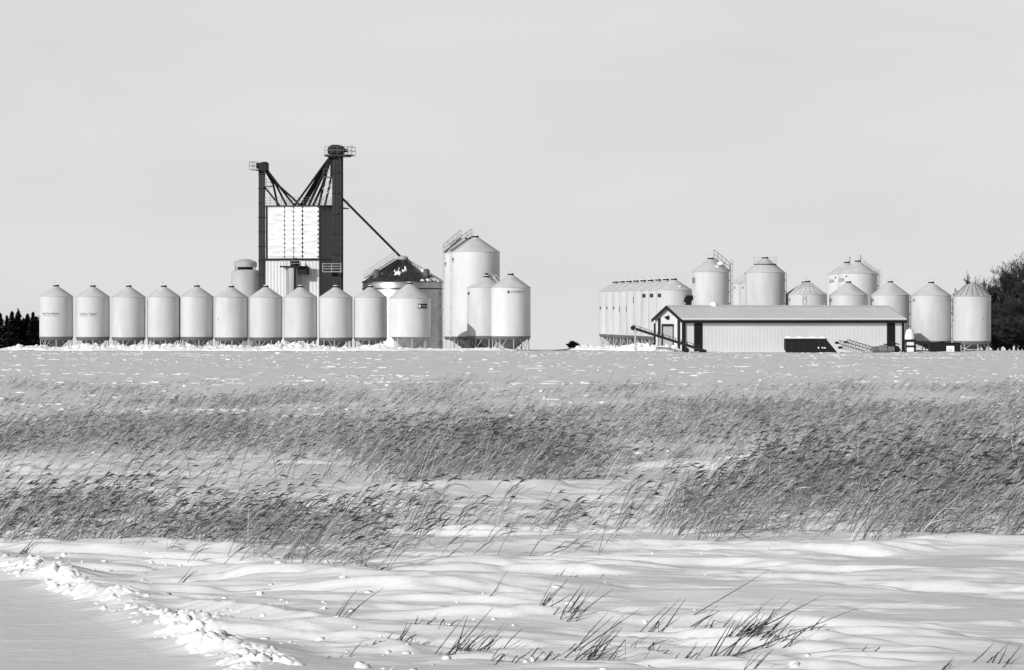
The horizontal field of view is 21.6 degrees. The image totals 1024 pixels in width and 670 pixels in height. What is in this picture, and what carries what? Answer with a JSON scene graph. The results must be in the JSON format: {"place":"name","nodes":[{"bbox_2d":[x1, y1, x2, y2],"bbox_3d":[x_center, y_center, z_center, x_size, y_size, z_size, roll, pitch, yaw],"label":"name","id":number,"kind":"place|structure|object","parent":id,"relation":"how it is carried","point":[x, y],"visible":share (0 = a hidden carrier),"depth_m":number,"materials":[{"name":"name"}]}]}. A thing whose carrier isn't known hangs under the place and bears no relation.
{"place":"outdoors","nodes":[
{"label":"outdoors","id":0,"kind":"place"},
{"bbox_2d":[0,350,1023,669],"bbox_3d":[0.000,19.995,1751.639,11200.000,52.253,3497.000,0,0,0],"label":"ground","id":1,"kind":"structure","parent":0,"point":[924,600],"depth_m":50.20,"materials":[{"name":"snow"}]},
{"bbox_2d":[0,312,3,342],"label":"spruce tree","id":2,"kind":"object","parent":1,"relation":"on","point":[1,324],"visible":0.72,"depth_m":401.80,"materials":[{"name":"black plant"}]},
{"bbox_2d":[1,315,8,345],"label":"spruce tree","id":3,"kind":"object","parent":1,"relation":"on","point":[6,322],"visible":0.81,"depth_m":399.83,"materials":[{"name":"black plant"}]},
{"bbox_2d":[1,311,24,347],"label":"spruce tree","id":4,"kind":"object","parent":1,"relation":"on","point":[11,338],"visible":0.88,"depth_m":397.74,"materials":[{"name":"black plant"}]},
{"bbox_2d":[14,308,26,345],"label":"spruce tree","id":5,"kind":"object","parent":1,"relation":"on","point":[18,315],"visible":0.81,"depth_m":399.73,"materials":[{"name":"black plant"}]},
{"bbox_2d":[18,313,30,345],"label":"spruce tree","id":6,"kind":"object","parent":1,"relation":"on","point":[26,324],"visible":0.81,"depth_m":399.70,"materials":[{"name":"black plant"}]},
{"bbox_2d":[19,538,44,553],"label":"reed tuft","id":7,"kind":"object","parent":1,"relation":"on","point":[24,550],"visible":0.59,"depth_m":51.66,"materials":[{"name":"plant"}]},
{"bbox_2d":[24,312,41,345],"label":"spruce tree","id":8,"kind":"object","parent":1,"relation":"on","point":[32,334],"visible":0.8,"depth_m":398.78,"materials":[{"name":"black plant"}]},
{"bbox_2d":[36,318,46,344],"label":"spruce tree","id":9,"kind":"object","parent":1,"relation":"on","point":[38,333],"visible":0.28,"depth_m":399.71,"materials":[{"name":"black plant"}]},
{"bbox_2d":[39,284,72,346],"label":"grain bin","id":10,"kind":"object","parent":1,"relation":"on","point":[56,315],"visible":0.98,"depth_m":343.29,"materials":[{"name":"metal"}]},
{"bbox_2d":[76,281,109,345],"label":"grain bin","id":11,"kind":"object","parent":1,"relation":"on","point":[92,314],"visible":0.96,"depth_m":343.38,"materials":[{"name":"metal"}]},
{"bbox_2d":[112,285,145,345],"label":"grain bin","id":12,"kind":"object","parent":1,"relation":"on","point":[128,315],"visible":0.92,"depth_m":343.12,"materials":[{"name":"metal"}]},
{"bbox_2d":[0,550,304,669],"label":"snow ridge","id":13,"kind":"structure","parent":1,"relation":"on","point":[195,634],"depth_m":38.34,"materials":[{"name":"snow"}]},
{"bbox_2d":[147,281,179,344],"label":"grain bin","id":14,"kind":"object","parent":1,"relation":"on","point":[163,314],"visible":0.87,"depth_m":343.42,"materials":[{"name":"metal"}]},
{"bbox_2d":[178,568,198,582],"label":"reed tuft","id":15,"kind":"object","parent":1,"relation":"on","point":[187,577],"visible":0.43,"depth_m":45.63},
{"bbox_2d":[180,281,213,345],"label":"grain bin","id":16,"kind":"object","parent":1,"relation":"on","point":[196,315],"visible":0.9,"depth_m":343.45,"materials":[{"name":"metal"}]},
{"bbox_2d":[214,283,247,345],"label":"grain bin","id":17,"kind":"object","parent":1,"relation":"on","point":[231,317],"visible":0.9,"depth_m":343.29,"materials":[{"name":"metal"}]},
{"bbox_2d":[231,259,258,346],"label":"storage tank","id":18,"kind":"object","parent":1,"relation":"on","point":[244,278],"visible":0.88,"depth_m":384.31,"materials":[{"name":"grey metal"}]},
{"bbox_2d":[249,285,282,346],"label":"grain bin","id":19,"kind":"object","parent":1,"relation":"on","point":[265,312],"visible":0.89,"depth_m":343.36,"materials":[{"name":"metal"}]},
{"bbox_2d":[0,341,553,350],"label":"snow bank","id":20,"kind":"structure","parent":1,"relation":"on","point":[299,346],"depth_m":335.28,"materials":[{"name":"snow"}]},
{"bbox_2d":[283,285,317,344],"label":"grain bin","id":21,"kind":"object","parent":1,"relation":"on","point":[300,312],"visible":0.9,"depth_m":343.17,"materials":[{"name":"metal"}]},
{"bbox_2d":[249,145,400,346],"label":"grain elevator","id":22,"kind":"object","parent":1,"relation":"on","point":[302,246],"visible":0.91,"depth_m":370.50,"materials":[{"name":"metal"}]},
{"bbox_2d":[0,404,655,488],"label":"reed bed","id":23,"kind":"object","parent":1,"relation":"on","point":[554,456],"visible":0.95,"depth_m":77.27,"materials":[{"name":"grey plant"}]},
{"bbox_2d":[0,461,667,570],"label":"reed bed","id":24,"kind":"object","parent":1,"relation":"on","point":[63,499],"visible":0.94,"depth_m":55.58,"materials":[{"name":"grey plant"}]},
{"bbox_2d":[319,285,352,346],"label":"grain bin","id":25,"kind":"object","parent":1,"relation":"on","point":[335,317],"visible":0.94,"depth_m":343.25,"materials":[{"name":"metal"}]},
{"bbox_2d":[335,588,382,617],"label":"reed tuft","id":26,"kind":"object","parent":1,"relation":"on","point":[351,607],"visible":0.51,"depth_m":39.08,"materials":[{"name":"plant"}]},
{"bbox_2d":[354,283,387,346],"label":"grain bin","id":27,"kind":"object","parent":1,"relation":"on","point":[370,314],"visible":0.9,"depth_m":343.44,"materials":[{"name":"metal"}]},
{"bbox_2d":[361,252,443,348],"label":"steel bin","id":28,"kind":"object","parent":1,"relation":"on","point":[395,276],"visible":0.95,"depth_m":368.64,"materials":[{"name":"metal"}]},
{"bbox_2d":[398,621,415,642],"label":"reed tuft","id":29,"kind":"object","parent":1,"relation":"on","point":[400,637],"visible":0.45,"depth_m":37.16,"materials":[{"name":"plant"}]},
{"bbox_2d":[388,279,430,348],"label":"grain bin","id":30,"kind":"object","parent":1,"relation":"on","point":[409,314],"visible":0.98,"depth_m":335.95,"materials":[{"name":"white metal"}]},
{"bbox_2d":[25,548,809,669],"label":"snow clods","id":31,"kind":"object","parent":1,"relation":"on","point":[792,664],"visible":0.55,"depth_m":39.95,"materials":[{"name":"snow"}]},
{"bbox_2d":[415,614,459,628],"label":"reed tuft","id":32,"kind":"object","parent":1,"relation":"on","point":[436,621],"visible":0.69,"depth_m":38.16,"materials":[{"name":"plant"}]},
{"bbox_2d":[443,230,470,348],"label":"grain bin","id":33,"kind":"object","parent":1,"relation":"on","point":[447,295],"visible":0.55,"depth_m":356.52,"materials":[{"name":"white metal"}]},
{"bbox_2d":[434,611,490,654],"bbox_3d":[-0.786,4.374,36.371,1.066,1.289,1.100,0,0,0],"label":"reed tuft","id":34,"kind":"object","parent":1,"relation":"on","point":[458,646],"visible":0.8,"depth_m":36.32,"materials":[{"name":"plant"}]},
{"bbox_2d":[450,229,499,347],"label":"grain bin","id":35,"kind":"object","parent":1,"relation":"on","point":[474,258],"visible":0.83,"depth_m":347.56,"materials":[{"name":"white metal"}]},
{"bbox_2d":[467,272,501,347],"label":"grain bin","id":36,"kind":"object","parent":1,"relation":"on","point":[479,312],"visible":0.65,"depth_m":342.94,"materials":[{"name":"metal"}]},
{"bbox_2d":[455,623,522,650],"bbox_3d":[-0.492,4.480,36.796,1.300,1.061,1.100,0,0,0],"label":"reed tuft","id":37,"kind":"object","parent":1,"relation":"on","point":[468,648],"visible":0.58,"depth_m":36.88,"materials":[{"name":"plant"}]},
{"bbox_2d":[491,645,529,664],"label":"reed tuft","id":38,"kind":"object","parent":1,"relation":"on","point":[502,656],"visible":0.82,"depth_m":35.31,"materials":[{"name":"plant"}]},
{"bbox_2d":[491,273,530,350],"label":"grain bin","id":39,"kind":"object","parent":1,"relation":"on","point":[510,310],"visible":0.99,"depth_m":335.99,"materials":[{"name":"white metal"}]},
{"bbox_2d":[0,372,1023,465],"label":"reed bed","id":40,"kind":"object","parent":1,"relation":"on","point":[758,408],"visible":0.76,"depth_m":113.61,"materials":[{"name":"grey plant"}]},
{"bbox_2d":[0,350,1023,454],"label":"snow crust","id":41,"kind":"object","parent":1,"relation":"on","point":[371,382],"visible":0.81,"depth_m":207.02},
{"bbox_2d":[522,648,574,661],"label":"reed tuft","id":42,"kind":"object","parent":1,"relation":"on","point":[548,656],"visible":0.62,"depth_m":35.90,"materials":[{"name":"plant"}]},
{"bbox_2d":[539,575,570,605],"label":"reed tuft","id":43,"kind":"object","parent":1,"relation":"on","point":[544,602],"visible":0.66,"depth_m":40.46,"materials":[{"name":"plant"}]},
{"bbox_2d":[553,584,611,621],"bbox_3d":[0.923,4.326,40.067,1.220,1.180,1.100,0,0,0],"label":"reed tuft","id":44,"kind":"object","parent":1,"relation":"on","point":[574,611],"visible":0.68,"depth_m":40.20,"materials":[{"name":"plant"}]},
{"bbox_2d":[564,610,637,660],"bbox_3d":[1.052,4.385,36.232,1.373,1.365,1.100,0,0,0],"label":"reed tuft","id":45,"kind":"object","parent":1,"relation":"on","point":[594,652],"visible":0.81,"depth_m":36.25,"materials":[{"name":"plant"}]},
{"bbox_2d":[599,281,618,345],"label":"grain bin","id":46,"kind":"object","parent":1,"relation":"on","point":[602,312],"visible":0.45,"depth_m":398.39,"materials":[{"name":"metal"}]},
{"bbox_2d":[605,277,624,345],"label":"grain bin","id":47,"kind":"object","parent":1,"relation":"on","point":[609,312],"visible":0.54,"depth_m":393.35,"materials":[{"name":"metal"}]},
{"bbox_2d":[612,277,631,345],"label":"grain bin","id":48,"kind":"object","parent":1,"relation":"on","point":[615,313],"visible":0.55,"depth_m":388.53,"materials":[{"name":"metal"}]},
{"bbox_2d":[557,342,698,351],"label":"snow bank","id":49,"kind":"structure","parent":1,"relation":"on","point":[647,346],"depth_m":336.72,"materials":[{"name":"snow"}]},
{"bbox_2d":[566,340,579,347],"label":"shrub","id":50,"kind":"object","parent":49,"relation":"on","point":[570,344],"visible":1,"depth_m":344.61,"materials":[{"name":"black plant"}]},
{"bbox_2d":[619,277,638,345],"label":"grain bin","id":51,"kind":"object","parent":1,"relation":"on","point":[622,313],"visible":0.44,"depth_m":383.55,"materials":[{"name":"metal"}]},
{"bbox_2d":[626,279,645,344],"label":"grain bin","id":52,"kind":"object","parent":1,"relation":"on","point":[629,311],"visible":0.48,"depth_m":378.61,"materials":[{"name":"metal"}]},
{"bbox_2d":[633,278,653,344],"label":"grain bin","id":53,"kind":"object","parent":1,"relation":"on","point":[636,306],"visible":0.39,"depth_m":373.51,"materials":[{"name":"metal"}]},
{"bbox_2d":[631,634,667,650],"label":"reed tuft","id":54,"kind":"object","parent":1,"relation":"on","point":[653,644],"visible":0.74,"depth_m":36.68,"materials":[{"name":"plant"}]},
{"bbox_2d":[640,275,660,344],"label":"grain bin","id":55,"kind":"object","parent":1,"relation":"on","point":[644,308],"visible":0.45,"depth_m":368.64,"materials":[{"name":"metal"}]},
{"bbox_2d":[648,275,668,343],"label":"grain bin","id":56,"kind":"object","parent":1,"relation":"on","point":[651,302],"visible":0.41,"depth_m":363.76,"materials":[{"name":"metal"}]},
{"bbox_2d":[640,601,683,631],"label":"reed tuft","id":57,"kind":"object","parent":1,"relation":"on","point":[656,623],"visible":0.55,"depth_m":38.59,"materials":[{"name":"plant"}]},
{"bbox_2d":[631,325,706,351],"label":"belt conveyor","id":58,"kind":"object","parent":1,"relation":"on","point":[634,328],"visible":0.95,"depth_m":326.87,"materials":[{"name":"metal"}]},
{"bbox_2d":[656,275,691,313],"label":"grain bin","id":59,"kind":"object","parent":1,"relation":"on","point":[673,291],"visible":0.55,"depth_m":358.08,"materials":[{"name":"metal"}]},
{"bbox_2d":[644,643,711,658],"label":"reed tuft","id":60,"kind":"object","parent":1,"relation":"on","point":[687,656],"visible":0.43,"depth_m":36.04,"materials":[{"name":"plant"}]},
{"bbox_2d":[692,250,732,304],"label":"grain bin","id":61,"kind":"object","parent":1,"relation":"on","point":[710,280],"visible":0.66,"depth_m":375.88,"materials":[{"name":"white metal"}]},
{"bbox_2d":[704,606,742,627],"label":"reed tuft","id":62,"kind":"object","parent":1,"relation":"on","point":[721,622],"visible":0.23,"depth_m":38.96,"materials":[{"name":"plant"}]},
{"bbox_2d":[690,571,766,628],"bbox_3d":[3.051,4.272,39.767,1.628,1.494,1.173,0,0,0],"label":"reed tuft","id":63,"kind":"object","parent":1,"relation":"on","point":[699,622],"visible":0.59,"depth_m":39.68,"materials":[{"name":"plant"}]},
{"bbox_2d":[731,269,746,304],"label":"grain bin","id":64,"kind":"object","parent":1,"relation":"on","point":[735,292],"visible":0.15,"depth_m":405.59,"materials":[{"name":"metal"}]},
{"bbox_2d":[739,280,744,304],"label":"grain bin","id":65,"kind":"object","parent":1,"relation":"on","point":[742,293],"visible":0.07,"depth_m":400.90,"materials":[{"name":"metal"}]},
{"bbox_2d":[744,649,772,669],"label":"reed tuft","id":66,"kind":"object","parent":1,"relation":"on","point":[757,665],"visible":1,"depth_m":34.70,"materials":[{"name":"plant"}]},
{"bbox_2d":[745,256,785,304],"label":"grain bin","id":67,"kind":"object","parent":1,"relation":"on","point":[765,279],"visible":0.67,"depth_m":373.75,"materials":[{"name":"metal"}]},
{"bbox_2d":[727,596,820,636],"bbox_3d":[3.450,4.259,37.674,1.702,1.297,1.100,0,0,0],"label":"reed tuft","id":68,"kind":"object","parent":1,"relation":"on","point":[749,628],"visible":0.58,"depth_m":37.55,"materials":[{"name":"plant"}]},
{"bbox_2d":[651,295,906,351],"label":"metal barn","id":69,"kind":"structure","parent":1,"relation":"on","point":[713,326],"depth_m":334.31,"materials":[{"name":"grey metal"}]},
{"bbox_2d":[661,324,673,345],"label":"door","id":70,"kind":"structure","parent":69,"relation":"in","point":[666,329],"depth_m":336.32,"materials":[{"name":"white"}]},
{"bbox_2d":[751,615,811,647],"bbox_3d":[3.545,4.353,36.939,1.323,0.997,1.100,0,0,0],"label":"reed tuft","id":71,"kind":"object","parent":1,"relation":"on","point":[778,635],"visible":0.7,"depth_m":36.83,"materials":[{"name":"plant"}]},
{"bbox_2d":[710,608,856,656],"bbox_3d":[3.481,4.344,36.232,2.294,1.396,1.100,0,0,0],"label":"reed tuft","id":72,"kind":"object","parent":1,"relation":"on","point":[734,645],"visible":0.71,"depth_m":36.16,"materials":[{"name":"plant"}]},
{"bbox_2d":[788,280,826,304],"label":"grain bin","id":73,"kind":"object","parent":1,"relation":"on","point":[807,292],"visible":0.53,"depth_m":364.08,"materials":[{"name":"metal"}]},
{"bbox_2d":[786,277,805,304],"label":"ladder","id":74,"kind":"object","parent":73,"relation":"attached to","point":[790,291],"visible":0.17,"depth_m":376.41,"materials":[{"name":"metal"}]},
{"bbox_2d":[784,336,836,352],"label":"loading hopper","id":75,"kind":"object","parent":1,"relation":"on","point":[803,344],"visible":0.98,"depth_m":326.11,"materials":[{"name":"metal"}]},
{"bbox_2d":[599,411,1023,541],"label":"reed bed","id":76,"kind":"object","parent":1,"relation":"on","point":[958,482],"visible":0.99,"depth_m":60.17,"materials":[{"name":"grey plant"}]},
{"bbox_2d":[827,261,850,304],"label":"grain bin","id":77,"kind":"object","parent":1,"relation":"on","point":[832,281],"visible":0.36,"depth_m":408.54,"materials":[{"name":"white metal"}]},
{"bbox_2d":[829,277,867,304],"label":"grain bin","id":78,"kind":"object","parent":1,"relation":"on","point":[848,293],"visible":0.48,"depth_m":364.06,"materials":[{"name":"metal"}]},
{"bbox_2d":[838,345,864,352],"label":"grain auger","id":79,"kind":"object","parent":1,"relation":"on","point":[845,348],"visible":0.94,"depth_m":327.48,"materials":[{"name":"metal"}]},
{"bbox_2d":[835,340,870,352],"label":"grain auger","id":80,"kind":"object","parent":1,"relation":"on","point":[840,343],"visible":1,"depth_m":328.25,"materials":[{"name":"metal"}]},
{"bbox_2d":[837,257,879,304],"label":"grain bin","id":81,"kind":"object","parent":1,"relation":"on","point":[862,276],"visible":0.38,"depth_m":399.71,"materials":[{"name":"white metal"}]},
{"bbox_2d":[845,339,871,348],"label":"grain auger","id":82,"kind":"object","parent":1,"relation":"on","point":[859,343],"visible":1,"depth_m":329.24,"materials":[{"name":"metal"}]},
{"bbox_2d":[871,346,878,352],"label":"fuel drum","id":83,"kind":"object","parent":1,"relation":"on","point":[874,349],"visible":1,"depth_m":327.49,"materials":[{"name":"metal"}]},
{"bbox_2d":[879,345,886,352],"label":"fuel drum","id":84,"kind":"object","parent":1,"relation":"on","point":[882,348],"visible":1,"depth_m":327.44,"materials":[{"name":"metal"}]},
{"bbox_2d":[871,280,910,338],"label":"grain bin","id":85,"kind":"object","parent":1,"relation":"on","point":[892,295],"visible":0.51,"depth_m":364.09,"materials":[{"name":"metal"}]},
{"bbox_2d":[887,346,894,352],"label":"fuel drum","id":86,"kind":"object","parent":1,"relation":"on","point":[890,349],"visible":0.99,"depth_m":327.48,"materials":[{"name":"metal"}]},
{"bbox_2d":[904,339,915,351],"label":"tote rack","id":87,"kind":"object","parent":1,"relation":"on","point":[906,340],"visible":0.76,"depth_m":330.44,"materials":[{"name":"metal"}]},
{"bbox_2d":[906,342,913,345],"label":"plastic tote","id":88,"kind":"object","parent":87,"relation":"on","point":[909,343],"visible":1,"depth_m":330.51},
{"bbox_2d":[905,328,914,339],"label":"white tank","id":89,"kind":"object","parent":87,"relation":"on","point":[909,334],"visible":1,"depth_m":330.57,"materials":[{"name":"plastic"}]},
{"bbox_2d":[906,347,913,351],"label":"plastic tote","id":90,"kind":"object","parent":1,"relation":"on","point":[909,349],"visible":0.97,"depth_m":330.51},
{"bbox_2d":[911,281,952,350],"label":"grain bin","id":91,"kind":"object","parent":1,"relation":"on","point":[931,313],"visible":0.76,"depth_m":347.87,"materials":[{"name":"metal"}]},
{"bbox_2d":[928,341,960,351],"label":"shed","id":92,"kind":"structure","parent":1,"relation":"on","point":[939,346],"depth_m":336.01,"materials":[{"name":"metal"}]},
{"bbox_2d":[946,346,953,351],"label":"sign","id":93,"kind":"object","parent":92,"relation":"in","point":[948,348],"depth_m":336.00,"materials":[{"name":"white plastic"}]},
{"bbox_2d":[942,656,954,669],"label":"reed tuft","id":94,"kind":"object","parent":1,"relation":"on","point":[944,667],"visible":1,"depth_m":34.77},
{"bbox_2d":[951,274,974,349],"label":"bare tree","id":95,"kind":"object","parent":1,"relation":"on","point":[954,294],"visible":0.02,"depth_m":391.55,"materials":[{"name":"black plant"}]},
{"bbox_2d":[953,283,990,350],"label":"grain bin","id":96,"kind":"object","parent":1,"relation":"on","point":[971,315],"visible":0.93,"depth_m":346.07,"materials":[{"name":"metal"}]},
{"bbox_2d":[966,276,1002,349],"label":"bare tree","id":97,"kind":"object","parent":1,"relation":"on","point":[989,290],"visible":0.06,"depth_m":372.31,"materials":[{"name":"black plant"}]},
{"bbox_2d":[973,641,1019,667],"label":"reed tuft","id":98,"kind":"object","parent":1,"relation":"on","point":[1001,657],"visible":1,"depth_m":35.13,"materials":[{"name":"plant"}]},
{"bbox_2d":[986,317,1007,349],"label":"shrub","id":99,"kind":"object","parent":1,"relation":"on","point":[995,344],"visible":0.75,"depth_m":361.08,"materials":[{"name":"black plant"}]},
{"bbox_2d":[987,277,1006,349],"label":"bare tree","id":100,"kind":"object","parent":1,"relation":"on","point":[997,289],"visible":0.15,"depth_m":376.77,"materials":[{"name":"black plant"}]},
{"bbox_2d":[991,299,1002,349],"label":"bare tree","id":101,"kind":"object","parent":1,"relation":"on","point":[993,315],"visible":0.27,"depth_m":364.85,"materials":[{"name":"black plant"}]},
{"bbox_2d":[991,322,1014,349],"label":"shrub","id":102,"kind":"object","parent":1,"relation":"on","point":[1005,340],"visible":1,"depth_m":360.01,"materials":[{"name":"black plant"}]},
{"bbox_2d":[989,253,1023,349],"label":"bare tree","id":103,"kind":"object","parent":1,"relation":"on","point":[1011,282],"visible":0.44,"depth_m":373.55,"materials":[{"name":"black plant"}]},
{"bbox_2d":[991,293,1023,349],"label":"bare tree","id":104,"kind":"object","parent":1,"relation":"on","point":[1012,308],"visible":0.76,"depth_m":362.72,"materials":[{"name":"black plant"}]},
{"bbox_2d":[1000,315,1023,349],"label":"shrub","id":105,"kind":"object","parent":1,"relation":"on","point":[1016,329],"visible":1,"depth_m":358.83,"materials":[{"name":"black plant"}]},
{"bbox_2d":[1000,289,1023,349],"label":"bare tree","id":106,"kind":"object","parent":1,"relation":"on","point":[1021,294],"visible":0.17,"depth_m":365.86,"materials":[{"name":"black plant"}]},
{"bbox_2d":[0,0,1023,349],"label":"sky","id":107,"kind":"structure","parent":0,"point":[592,144],"materials":[{"name":"white"}]},
{"bbox_2d":[884,342,901,351],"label":"farm implement","id":108,"kind":"object","parent":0,"point":[897,349],"visible":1,"depth_m":328.11,"materials":[{"name":"metal"}]}
]}

